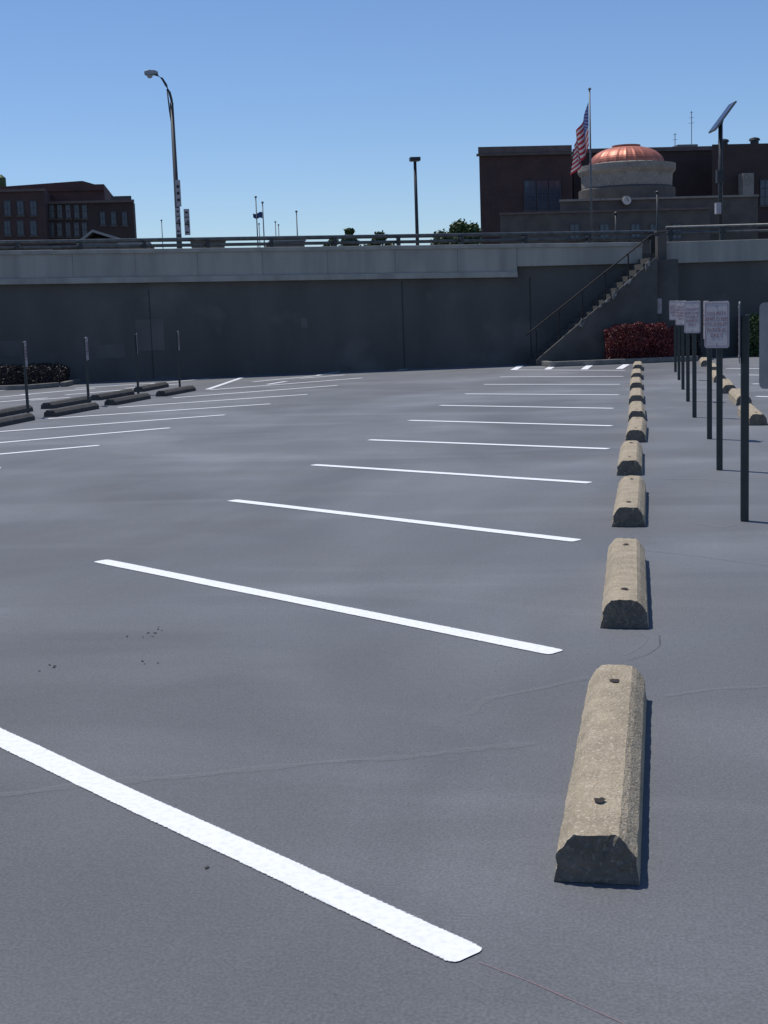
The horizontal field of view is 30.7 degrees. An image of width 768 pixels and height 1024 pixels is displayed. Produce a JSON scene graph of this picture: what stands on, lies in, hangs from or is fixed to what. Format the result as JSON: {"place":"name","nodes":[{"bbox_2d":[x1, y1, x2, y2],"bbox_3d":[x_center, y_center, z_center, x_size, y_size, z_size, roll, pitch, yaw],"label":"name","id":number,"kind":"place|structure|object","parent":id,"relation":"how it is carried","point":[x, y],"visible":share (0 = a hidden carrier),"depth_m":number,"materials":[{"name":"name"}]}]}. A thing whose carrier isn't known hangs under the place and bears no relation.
{"place":"outdoors","nodes":[
{"label":"outdoors","id":0,"kind":"place"},
{"bbox_2d":[0,181,136,250],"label":"brick building","id":1,"kind":"structure","parent":0,"point":[65,210],"depth_m":123.95,"materials":[{"name":"brown brick"}]},
{"bbox_2d":[0,175,5,186],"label":"roof vent","id":2,"kind":"object","parent":1,"relation":"on","point":[2,180],"visible":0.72,"depth_m":128.63,"materials":[{"name":"green metal"}]},
{"bbox_2d":[3,200,12,216],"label":"window","id":3,"kind":"structure","parent":1,"relation":"in","point":[7,205],"depth_m":120.71,"materials":[{"name":"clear glass"}]},
{"bbox_2d":[3,221,12,236],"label":"window","id":4,"kind":"structure","parent":1,"relation":"in","point":[7,225],"depth_m":120.95,"materials":[{"name":"clear glass"}]},
{"bbox_2d":[16,200,25,216],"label":"window","id":5,"kind":"structure","parent":1,"relation":"in","point":[20,205],"depth_m":120.83,"materials":[{"name":"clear glass"}]},
{"bbox_2d":[16,221,25,236],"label":"window","id":6,"kind":"structure","parent":1,"relation":"in","point":[20,225],"depth_m":121.07,"materials":[{"name":"clear glass"}]},
{"bbox_2d":[29,200,37,216],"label":"window","id":7,"kind":"structure","parent":1,"relation":"in","point":[33,205],"depth_m":120.98,"materials":[{"name":"clear glass"}]},
{"bbox_2d":[29,221,37,236],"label":"window","id":8,"kind":"structure","parent":1,"relation":"in","point":[33,225],"depth_m":121.22,"materials":[{"name":"clear glass"}]},
{"bbox_2d":[49,205,55,219],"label":"window","id":9,"kind":"structure","parent":1,"relation":"in","point":[51,207],"depth_m":123.61,"materials":[{"name":"clear glass"}]},
{"bbox_2d":[49,223,55,237],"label":"window","id":10,"kind":"structure","parent":1,"relation":"in","point":[51,225],"depth_m":123.82,"materials":[{"name":"clear glass"}]},
{"bbox_2d":[56,205,63,219],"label":"window","id":11,"kind":"structure","parent":1,"relation":"in","point":[59,207],"depth_m":123.67,"materials":[{"name":"clear glass"}]},
{"bbox_2d":[56,223,63,237],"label":"window","id":12,"kind":"structure","parent":1,"relation":"in","point":[59,225],"depth_m":123.88,"materials":[{"name":"clear glass"}]},
{"bbox_2d":[65,205,71,219],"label":"window","id":13,"kind":"structure","parent":1,"relation":"in","point":[67,207],"depth_m":123.79,"materials":[{"name":"clear glass"}]},
{"bbox_2d":[65,223,71,237],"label":"window","id":14,"kind":"structure","parent":1,"relation":"in","point":[67,225],"depth_m":124.00,"materials":[{"name":"clear glass"}]},
{"bbox_2d":[73,205,80,219],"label":"window","id":15,"kind":"structure","parent":1,"relation":"in","point":[76,207],"depth_m":123.85,"materials":[{"name":"grey glass"}]},
{"bbox_2d":[73,223,80,237],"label":"window","id":16,"kind":"structure","parent":1,"relation":"in","point":[76,225],"depth_m":124.06,"materials":[{"name":"grey glass"}]},
{"bbox_2d":[81,223,86,237],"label":"window","id":17,"kind":"structure","parent":1,"relation":"in","point":[84,225],"depth_m":124.15,"materials":[{"name":"grey glass"}]},
{"bbox_2d":[81,205,88,219],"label":"window","id":18,"kind":"structure","parent":1,"relation":"in","point":[84,207],"depth_m":123.94,"materials":[{"name":"grey glass"}]},
{"bbox_2d":[99,212,106,226],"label":"window","id":19,"kind":"structure","parent":1,"relation":"in","point":[102,214],"depth_m":124.21,"materials":[{"name":"grey glass"}]},
{"bbox_2d":[110,212,117,226],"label":"window","id":20,"kind":"structure","parent":1,"relation":"in","point":[113,214],"depth_m":124.33,"materials":[{"name":"grey glass"}]},
{"bbox_2d":[121,212,128,226],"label":"window","id":21,"kind":"structure","parent":1,"relation":"in","point":[124,214],"depth_m":124.45,"materials":[{"name":"grey glass"}]},
{"bbox_2d":[76,230,121,249],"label":"house","id":22,"kind":"structure","parent":0,"point":[93,234],"depth_m":81.72,"materials":[{"name":"grey"}]},
{"bbox_2d":[118,242,154,248],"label":"building","id":23,"kind":"structure","parent":0,"point":[136,243],"depth_m":76.63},
{"bbox_2d":[144,70,189,247],"bbox_3d":[-8.804,-13.658,57.291,1.511,8.603,0.408,-3,8,-7],"label":"street lamp","id":24,"kind":"object","parent":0,"point":[177,188],"visible":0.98,"depth_m":57.23,"materials":[{"name":"grey metal"}]},
{"bbox_2d":[190,241,225,247],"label":"building","id":25,"kind":"structure","parent":0,"point":[210,242],"depth_m":77.46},
{"bbox_2d":[254,196,258,246],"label":"flagpole","id":26,"kind":"object","parent":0,"point":[256,217],"visible":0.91,"depth_m":92.18,"materials":[{"name":"grey metal"}]},
{"bbox_2d":[253,212,262,218],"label":"flag","id":27,"kind":"object","parent":26,"relation":"attached to","point":[259,214],"visible":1,"depth_m":92.22,"materials":[{"name":"blue fabric"}]},
{"bbox_2d":[261,201,264,246],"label":"flagpole","id":28,"kind":"object","parent":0,"point":[262,202],"visible":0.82,"depth_m":92.25,"materials":[{"name":"grey metal"}]},
{"bbox_2d":[265,240,305,246],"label":"building","id":29,"kind":"structure","parent":0,"point":[288,245],"depth_m":77.94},
{"bbox_2d":[295,210,297,235],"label":"flagpole","id":30,"kind":"object","parent":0,"point":[296,211],"visible":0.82,"depth_m":92.57,"materials":[{"name":"grey metal"}]},
{"bbox_2d":[338,228,361,245],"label":"tree","id":31,"kind":"object","parent":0,"point":[349,231],"visible":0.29,"depth_m":72.28,"materials":[{"name":"green plant"}]},
{"bbox_2d":[363,230,394,245],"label":"tree","id":32,"kind":"object","parent":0,"point":[379,239],"visible":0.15,"depth_m":72.42,"materials":[{"name":"green plant"}]},
{"bbox_2d":[0,355,767,1023],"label":"parking lot","id":33,"kind":"structure","parent":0,"point":[328,733],"depth_m":6.18,"materials":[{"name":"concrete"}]},
{"bbox_2d":[0,385,29,389],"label":"kerb","id":34,"kind":"structure","parent":33,"relation":"on","point":[12,387],"depth_m":35.39,"materials":[{"name":"concrete"}]},
{"bbox_2d":[0,405,32,416],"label":"wheel stop","id":35,"kind":"object","parent":33,"relation":"on","point":[15,410],"visible":0.94,"depth_m":26.00,"materials":[{"name":"concrete"}]},
{"bbox_2d":[0,413,34,426],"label":"wheel stop","id":36,"kind":"object","parent":33,"relation":"on","point":[15,419],"visible":1,"depth_m":23.67,"materials":[{"name":"concrete"}]},
{"bbox_2d":[22,341,29,412],"bbox_3d":[-6.384,-2.366,24.983,0.068,1.360,0.305,-3,8,-7],"label":"sign post","id":37,"kind":"object","parent":33,"relation":"on","point":[24,354],"visible":1,"depth_m":24.96,"materials":[{"name":"grey metal"}]},
{"bbox_2d":[0,362,69,384],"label":"hedge","id":38,"kind":"object","parent":33,"relation":"on","point":[13,369],"visible":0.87,"depth_m":36.89,"materials":[{"name":"green plant"}]},
{"bbox_2d":[29,382,59,388],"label":"kerb","id":39,"kind":"structure","parent":33,"relation":"on","point":[44,385],"depth_m":35.78,"materials":[{"name":"concrete"}]},
{"bbox_2d":[41,396,91,408],"bbox_3d":[-6.399,-2.216,28.230,0.252,0.128,1.899,0,8,12],"label":"wheel stop","id":40,"kind":"object","parent":33,"relation":"on","point":[64,402],"visible":0.96,"depth_m":27.90,"materials":[{"name":"concrete"}]},
{"bbox_2d":[60,378,80,386],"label":"kerb","id":41,"kind":"structure","parent":33,"relation":"on","point":[69,382],"depth_m":36.73,"materials":[{"name":"concrete"}]},
{"bbox_2d":[44,402,98,416],"bbox_3d":[-5.773,-1.903,25.922,0.252,0.128,1.899,0,8,12],"label":"wheel stop","id":42,"kind":"object","parent":33,"relation":"on","point":[62,411],"visible":1,"depth_m":25.64,"materials":[{"name":"concrete"}]},
{"bbox_2d":[83,337,89,402],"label":"sign post","id":43,"kind":"object","parent":33,"relation":"on","point":[86,352],"visible":1,"depth_m":27.68,"materials":[{"name":"grey metal"}]},
{"bbox_2d":[90,389,134,399],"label":"wheel stop","id":44,"kind":"object","parent":33,"relation":"on","point":[112,394],"visible":0.98,"depth_m":30.25,"materials":[{"name":"concrete"}]},
{"bbox_2d":[39,626,208,868],"bbox_3d":[-1.197,0.888,5.992,0.634,0.003,3.518,-4,8,-11],"label":"debris","id":45,"kind":"object","parent":33,"relation":"on","point":[205,867],"visible":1,"depth_m":6.96,"materials":[{"name":"black"}]},
{"bbox_2d":[104,393,150,405],"bbox_3d":[-5.234,-2.314,28.631,0.252,0.128,1.900,0,8,12],"label":"wheel stop","id":46,"kind":"object","parent":33,"relation":"on","point":[128,399],"visible":1,"depth_m":28.35,"materials":[{"name":"concrete"}]},
{"bbox_2d":[134,333,139,393],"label":"sign post","id":47,"kind":"object","parent":33,"relation":"on","point":[136,353],"visible":0.98,"depth_m":31.00,"materials":[{"name":"grey metal"}]},
{"bbox_2d":[134,382,168,391],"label":"wheel stop","id":48,"kind":"object","parent":33,"relation":"on","point":[149,387],"visible":0.92,"depth_m":33.07,"materials":[{"name":"concrete"}]},
{"bbox_2d":[156,385,195,396],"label":"wheel stop","id":49,"kind":"object","parent":33,"relation":"on","point":[177,390],"visible":1,"depth_m":30.87,"materials":[{"name":"concrete"}]},
{"bbox_2d":[176,331,180,386],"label":"sign post","id":50,"kind":"object","parent":33,"relation":"on","point":[178,349],"visible":0.98,"depth_m":32.95,"materials":[{"name":"grey metal"}]},
{"bbox_2d":[0,239,767,384],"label":"retaining wall","id":51,"kind":"structure","parent":33,"relation":"on","point":[246,311],"depth_m":38.97,"materials":[{"name":"concrete"}]},
{"bbox_2d":[0,230,654,252],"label":"guard rail","id":52,"kind":"object","parent":51,"relation":"on","point":[588,238],"visible":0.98,"depth_m":38.83,"materials":[{"name":"metal"}]},
{"bbox_2d":[657,298,661,313],"bbox_3d":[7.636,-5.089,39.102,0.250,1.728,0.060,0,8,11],"label":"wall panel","id":53,"kind":"object","parent":51,"relation":"attached to","point":[659,305],"visible":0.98,"depth_m":38.97,"materials":[{"name":"grey metal"}]},
{"bbox_2d":[665,223,767,241],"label":"guard rail","id":54,"kind":"object","parent":51,"relation":"on","point":[721,231],"visible":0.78,"depth_m":40.16,"materials":[{"name":"metal"}]},
{"bbox_2d":[541,361,552,366],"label":"kerb","id":55,"kind":"structure","parent":33,"relation":"on","point":[544,363],"depth_m":38.18,"materials":[{"name":"concrete"}]},
{"bbox_2d":[554,664,646,884],"bbox_3d":[0.815,0.873,5.082,0.252,0.156,1.983,0,8,11],"label":"wheel stop","id":56,"kind":"object","parent":33,"relation":"on","point":[600,839],"visible":1,"depth_m":4.56,"materials":[{"name":"concrete"}]},
{"bbox_2d":[525,233,677,365],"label":"staircase","id":57,"kind":"structure","parent":33,"relation":"on","point":[633,294],"depth_m":38.78,"materials":[{"name":"concrete"}]},
{"bbox_2d":[548,356,697,366],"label":"kerb","id":58,"kind":"structure","parent":33,"relation":"on","point":[608,362],"depth_m":37.91,"materials":[{"name":"concrete"}]},
{"bbox_2d":[600,538,648,627],"bbox_3d":[1.430,0.386,8.292,0.252,0.156,1.982,-1,8,10],"label":"wheel stop","id":59,"kind":"object","parent":33,"relation":"on","point":[625,602],"visible":1,"depth_m":7.72,"materials":[{"name":"concrete"}]},
{"bbox_2d":[612,475,645,526],"bbox_3d":[2.037,-0.111,11.576,0.252,0.156,1.983,0,8,11],"label":"wheel stop","id":60,"kind":"object","parent":33,"relation":"on","point":[630,507],"visible":1,"depth_m":10.92,"materials":[{"name":"concrete"}]},
{"bbox_2d":[617,440,642,474],"bbox_3d":[2.588,-0.583,14.703,0.252,0.156,1.983,0,8,11],"label":"wheel stop","id":61,"kind":"object","parent":33,"relation":"on","point":[630,460],"visible":1,"depth_m":13.97,"materials":[{"name":"concrete"}]},
{"bbox_2d":[625,417,646,441],"bbox_3d":[3.224,-1.065,17.870,0.252,0.156,1.982,0,8,11],"label":"wheel stop","id":62,"kind":"object","parent":33,"relation":"on","point":[637,429],"visible":0.99,"depth_m":17.09,"materials":[{"name":"concrete"}]},
{"bbox_2d":[629,388,643,404],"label":"wheel stop","id":63,"kind":"object","parent":33,"relation":"on","point":[636,394],"visible":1,"depth_m":23.22,"materials":[{"name":"concrete"}]},
{"bbox_2d":[630,377,642,390],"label":"wheel stop","id":64,"kind":"object","parent":33,"relation":"on","point":[635,382],"visible":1,"depth_m":26.68,"materials":[{"name":"concrete"}]},
{"bbox_2d":[628,401,645,421],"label":"wheel stop","id":65,"kind":"object","parent":33,"relation":"on","point":[636,408],"visible":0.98,"depth_m":20.09,"materials":[{"name":"concrete"}]},
{"bbox_2d":[631,368,642,379],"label":"wheel stop","id":66,"kind":"object","parent":33,"relation":"on","point":[636,372],"visible":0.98,"depth_m":30.24,"materials":[{"name":"concrete"}]},
{"bbox_2d":[633,361,642,370],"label":"wheel stop","id":67,"kind":"object","parent":33,"relation":"on","point":[638,364],"visible":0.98,"depth_m":34.02,"materials":[{"name":"concrete"}]},
{"bbox_2d":[669,300,677,371],"bbox_3d":[6.821,-4.114,32.794,0.090,1.665,0.305,-7,10,-33],"label":"sign post","id":68,"kind":"object","parent":33,"relation":"on","point":[671,310],"visible":0.84,"depth_m":32.77,"materials":[{"name":"metal"}]},
{"bbox_2d":[677,325,679,379],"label":"sign post","id":69,"kind":"object","parent":33,"relation":"on","point":[678,350],"visible":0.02,"depth_m":29.51,"materials":[{"name":"black metal"}]},
{"bbox_2d":[675,300,685,389],"bbox_3d":[5.622,-3.140,26.360,0.090,1.665,0.305,-7,9,-29],"label":"sign post","id":70,"kind":"object","parent":33,"relation":"on","point":[679,311],"visible":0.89,"depth_m":26.34,"materials":[{"name":"metal"}]},
{"bbox_2d":[684,301,689,401],"bbox_3d":[5.029,-2.666,23.233,0.086,1.665,0.305,0,8,11],"label":"sign post","id":71,"kind":"object","parent":33,"relation":"on","point":[687,367],"visible":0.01,"depth_m":23.24,"materials":[{"name":"black metal"}]},
{"bbox_2d":[684,301,700,417],"bbox_3d":[4.442,-2.185,20.053,0.090,1.665,0.305,-8,10,-35],"label":"sign post","id":72,"kind":"object","parent":33,"relation":"on","point":[692,317],"visible":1,"depth_m":20.00,"materials":[{"name":"metal"}]},
{"bbox_2d":[699,357,706,366],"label":"wheel stop","id":73,"kind":"object","parent":33,"relation":"on","point":[702,361],"visible":0.69,"depth_m":35.06,"materials":[{"name":"concrete"}]},
{"bbox_2d":[703,301,711,438],"bbox_3d":[3.922,-1.711,16.911,0.083,1.665,0.305,-1,8,4],"label":"sign post","id":74,"kind":"object","parent":33,"relation":"on","point":[709,393],"visible":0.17,"depth_m":16.93,"materials":[{"name":"black metal"}]},
{"bbox_2d":[706,363,715,369],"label":"wheel stop","id":75,"kind":"object","parent":33,"relation":"on","point":[713,366],"visible":0.34,"depth_m":31.77,"materials":[{"name":"concrete"}]},
{"bbox_2d":[704,301,729,469],"bbox_3d":[3.307,-1.241,13.816,0.090,1.665,0.305,-8,10,-37],"label":"sign post","id":76,"kind":"object","parent":33,"relation":"on","point":[717,325],"visible":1,"depth_m":13.76,"materials":[{"name":"grey metal"}]},
{"bbox_2d":[712,370,725,382],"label":"wheel stop","id":77,"kind":"object","parent":33,"relation":"on","point":[714,376],"visible":0.36,"depth_m":28.52,"materials":[{"name":"concrete"}]},
{"bbox_2d":[723,379,735,393],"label":"wheel stop","id":78,"kind":"object","parent":33,"relation":"on","point":[728,385],"visible":0.69,"depth_m":24.95,"materials":[{"name":"concrete"}]},
{"bbox_2d":[728,388,751,405],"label":"wheel stop","id":79,"kind":"object","parent":33,"relation":"on","point":[734,396],"visible":0.55,"depth_m":22.74,"materials":[{"name":"concrete"}]},
{"bbox_2d":[738,301,748,521],"bbox_3d":[2.720,-0.755,10.603,0.084,1.665,0.305,0,8,11],"label":"sign post","id":80,"kind":"object","parent":33,"relation":"on","point":[744,452],"visible":1,"depth_m":10.58,"materials":[{"name":"black metal"}]},
{"bbox_2d":[736,313,758,356],"bbox_3d":[10.986,-5.092,39.993,1.657,1.275,1.064,-3,8,-7],"label":"bush","id":81,"kind":"object","parent":33,"relation":"on","point":[753,318],"visible":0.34,"depth_m":39.60,"materials":[{"name":"green plant"}]},
{"bbox_2d":[737,403,767,425],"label":"wheel stop","id":82,"kind":"object","parent":33,"relation":"on","point":[757,416],"visible":0.67,"depth_m":18.59,"materials":[{"name":"concrete"}]},
{"bbox_2d":[759,302,767,388],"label":"sign","id":83,"kind":"object","parent":33,"relation":"on","point":[763,345],"visible":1,"depth_m":7.46,"materials":[{"name":"grey metal"}]},
{"bbox_2d":[0,0,767,248],"label":"sky","id":84,"kind":"structure","parent":0,"point":[317,109],"materials":[{"name":"blue"}]},
{"bbox_2d":[409,157,420,244],"bbox_3d":[1.513,-13.565,64.777,0.480,5.558,0.400,-3,8,-7],"label":"street lamp","id":85,"kind":"object","parent":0,"point":[414,160],"visible":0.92,"depth_m":64.56,"materials":[{"name":"metal"}]},
{"bbox_2d":[430,218,485,244],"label":"tree","id":86,"kind":"object","parent":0,"point":[459,226],"visible":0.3,"depth_m":68.77,"materials":[{"name":"green plant"}]},
{"bbox_2d":[588,87,592,242],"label":"flagpole","id":87,"kind":"object","parent":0,"point":[591,227],"visible":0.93,"depth_m":69.44,"materials":[{"name":"grey metal"}]},
{"bbox_2d":[570,104,588,174],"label":"national flag","id":88,"kind":"object","parent":87,"relation":"hanging from","point":[581,145],"visible":1,"depth_m":69.30,"materials":[{"name":"fabric"}]},
{"bbox_2d":[614,212,616,241],"bbox_3d":[9.949,-11.613,60.015,0.160,2.478,0.152,0,8,11],"label":"slim pole","id":89,"kind":"object","parent":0,"point":[615,213],"visible":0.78,"depth_m":59.87,"materials":[{"name":"metal"}]},
{"bbox_2d":[476,143,767,252],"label":"civic building","id":90,"kind":"structure","parent":0,"point":[532,189],"depth_m":103.67,"materials":[{"name":"brown brick"}]},
{"bbox_2d":[523,180,536,211],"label":"window","id":91,"kind":"structure","parent":90,"relation":"in","point":[529,186],"depth_m":114.19,"materials":[{"name":"blue glass"}]},
{"bbox_2d":[536,180,549,211],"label":"window","id":92,"kind":"structure","parent":90,"relation":"in","point":[541,186],"depth_m":114.32,"materials":[{"name":"blue glass"}]},
{"bbox_2d":[549,180,560,211],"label":"window","id":93,"kind":"structure","parent":90,"relation":"in","point":[554,186],"depth_m":114.43,"materials":[{"name":"blue glass"}]},
{"bbox_2d":[569,223,579,241],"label":"window","id":94,"kind":"structure","parent":90,"relation":"in","point":[576,226],"depth_m":95.89,"materials":[{"name":"blue glass"}]},
{"bbox_2d":[599,223,611,241],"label":"window","id":95,"kind":"structure","parent":90,"relation":"in","point":[606,226],"depth_m":96.15,"materials":[{"name":"blue glass"}]},
{"bbox_2d":[629,223,642,241],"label":"window","id":96,"kind":"structure","parent":90,"relation":"in","point":[637,226],"depth_m":96.43,"materials":[{"name":"blue glass"}]},
{"bbox_2d":[648,223,659,241],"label":"window","id":97,"kind":"structure","parent":90,"relation":"in","point":[652,226],"depth_m":96.57,"materials":[{"name":"blue glass"}]},
{"bbox_2d":[672,223,683,240],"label":"window","id":98,"kind":"structure","parent":90,"relation":"in","point":[679,237],"depth_m":96.81,"materials":[{"name":"blue glass"}]},
{"bbox_2d":[672,144,697,146],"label":"roof unit","id":99,"kind":"structure","parent":90,"relation":"on","point":[684,145],"depth_m":123.37,"materials":[{"name":"grey metal"}]},
{"bbox_2d":[690,111,693,143],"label":"aerial","id":100,"kind":"object","parent":90,"relation":"on","point":[691,112],"visible":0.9,"depth_m":124.14,"materials":[{"name":"grey metal"}]},
{"bbox_2d":[749,137,759,143],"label":"roof vent","id":101,"kind":"object","parent":90,"relation":"on","point":[754,140],"visible":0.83,"depth_m":116.66,"materials":[{"name":"metal"}]},
{"bbox_2d":[759,179,767,206],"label":"window","id":102,"kind":"structure","parent":90,"relation":"in","point":[763,183],"depth_m":115.55,"materials":[{"name":"blue glass"}]},
{"bbox_2d":[603,321,673,358],"bbox_3d":[7.025,-4.734,38.519,1.951,1.047,0.744,-3,8,-7],"label":"hedge","id":103,"kind":"object","parent":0,"point":[661,327],"visible":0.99,"depth_m":38.27,"materials":[{"name":"red plant"}]},
{"bbox_2d":[656,191,658,230],"bbox_3d":[11.755,-12.121,60.173,0.160,3.312,0.152,0,8,11],"label":"slim pole","id":104,"kind":"object","parent":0,"point":[657,222],"visible":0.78,"depth_m":60.04,"materials":[{"name":"metal"}]},
{"bbox_2d":[654,231,667,259],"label":"stair pillar","id":105,"kind":"structure","parent":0,"point":[661,246],"depth_m":39.52,"materials":[{"name":"grey concrete"}]},
{"bbox_2d":[667,328,701,355],"bbox_3d":[8.360,-4.782,39.396,0.944,0.798,1.052,-3,8,-6],"label":"hedge","id":106,"kind":"object","parent":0,"point":[698,340],"visible":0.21,"depth_m":38.98,"materials":[{"name":"green plant"}]},
{"bbox_2d":[708,101,736,239],"bbox_3d":[13.094,-12.702,54.154,0.912,6.095,0.802,-3,8,-7],"label":"solar pole","id":107,"kind":"object","parent":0,"point":[718,124],"visible":0.96,"depth_m":53.91,"materials":[{"name":"metal"}]}
]}

